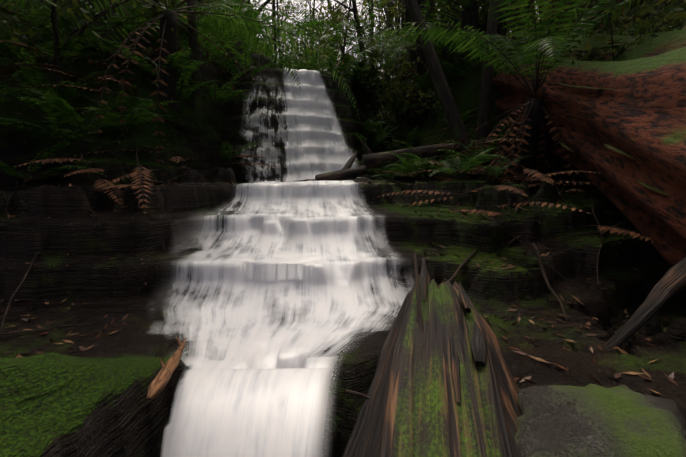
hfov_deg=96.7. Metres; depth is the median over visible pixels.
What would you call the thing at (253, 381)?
water
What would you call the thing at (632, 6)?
tree fern
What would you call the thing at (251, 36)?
tree fern
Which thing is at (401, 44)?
tree fern
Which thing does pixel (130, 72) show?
tree fern dead fronds
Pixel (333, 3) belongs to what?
sky
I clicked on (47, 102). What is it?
ground ferns
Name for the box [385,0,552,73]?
tree fern
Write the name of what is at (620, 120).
giant log
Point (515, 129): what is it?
tree fern dead fronds
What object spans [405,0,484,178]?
leaning tree
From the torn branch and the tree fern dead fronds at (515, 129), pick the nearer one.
the torn branch
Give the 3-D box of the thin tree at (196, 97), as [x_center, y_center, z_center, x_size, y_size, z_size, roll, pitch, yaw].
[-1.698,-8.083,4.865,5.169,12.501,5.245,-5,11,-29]
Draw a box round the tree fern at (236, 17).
[133,0,284,47]
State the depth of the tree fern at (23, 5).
4.97 m
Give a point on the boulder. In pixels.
(591, 420)
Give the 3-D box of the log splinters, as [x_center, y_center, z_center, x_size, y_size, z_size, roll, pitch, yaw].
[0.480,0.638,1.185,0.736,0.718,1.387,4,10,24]
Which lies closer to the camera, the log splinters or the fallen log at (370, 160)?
the log splinters
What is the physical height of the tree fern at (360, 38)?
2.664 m
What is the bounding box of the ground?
[0,0,685,456]
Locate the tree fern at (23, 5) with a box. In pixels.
[0,0,118,38]
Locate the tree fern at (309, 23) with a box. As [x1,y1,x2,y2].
[183,0,351,70]
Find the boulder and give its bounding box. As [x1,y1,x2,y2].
[514,383,685,456]
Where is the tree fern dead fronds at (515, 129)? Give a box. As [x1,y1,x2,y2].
[436,107,578,199]
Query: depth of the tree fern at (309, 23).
7.63 m
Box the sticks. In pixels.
[0,19,661,398]
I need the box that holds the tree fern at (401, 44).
[328,0,483,119]
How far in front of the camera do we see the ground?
2.88 m
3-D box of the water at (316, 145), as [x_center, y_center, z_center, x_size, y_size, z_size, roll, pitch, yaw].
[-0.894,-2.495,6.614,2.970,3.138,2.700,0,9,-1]
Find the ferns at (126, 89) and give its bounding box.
[0,2,654,243]
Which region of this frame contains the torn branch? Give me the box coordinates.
[146,335,187,399]
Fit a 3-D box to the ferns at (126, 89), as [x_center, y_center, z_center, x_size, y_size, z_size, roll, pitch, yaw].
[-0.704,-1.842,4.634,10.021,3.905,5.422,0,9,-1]
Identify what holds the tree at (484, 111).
on the ground
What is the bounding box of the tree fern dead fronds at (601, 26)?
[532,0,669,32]
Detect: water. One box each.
[1,180,415,456]
[237,42,366,183]
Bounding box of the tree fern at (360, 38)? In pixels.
[270,0,414,75]
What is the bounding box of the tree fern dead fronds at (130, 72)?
[91,22,282,175]
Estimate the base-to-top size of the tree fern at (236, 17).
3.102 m
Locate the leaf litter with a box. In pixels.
[0,6,685,394]
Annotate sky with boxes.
[223,0,538,70]
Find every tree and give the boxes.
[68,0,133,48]
[187,0,202,117]
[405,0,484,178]
[476,0,499,149]
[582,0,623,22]
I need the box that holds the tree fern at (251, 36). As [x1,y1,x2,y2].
[18,0,359,179]
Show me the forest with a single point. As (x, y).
(647, 8)
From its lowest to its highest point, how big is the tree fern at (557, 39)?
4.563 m
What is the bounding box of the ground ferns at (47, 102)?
[0,0,624,215]
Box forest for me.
[0,0,685,179]
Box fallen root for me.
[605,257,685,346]
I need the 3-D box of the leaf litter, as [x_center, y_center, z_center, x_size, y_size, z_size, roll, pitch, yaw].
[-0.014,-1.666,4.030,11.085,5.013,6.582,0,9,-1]
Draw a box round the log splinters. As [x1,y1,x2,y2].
[342,255,519,456]
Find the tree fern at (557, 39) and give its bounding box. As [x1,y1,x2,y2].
[368,0,685,194]
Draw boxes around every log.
[315,133,518,180]
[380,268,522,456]
[493,29,685,267]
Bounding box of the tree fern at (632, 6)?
[479,0,668,34]

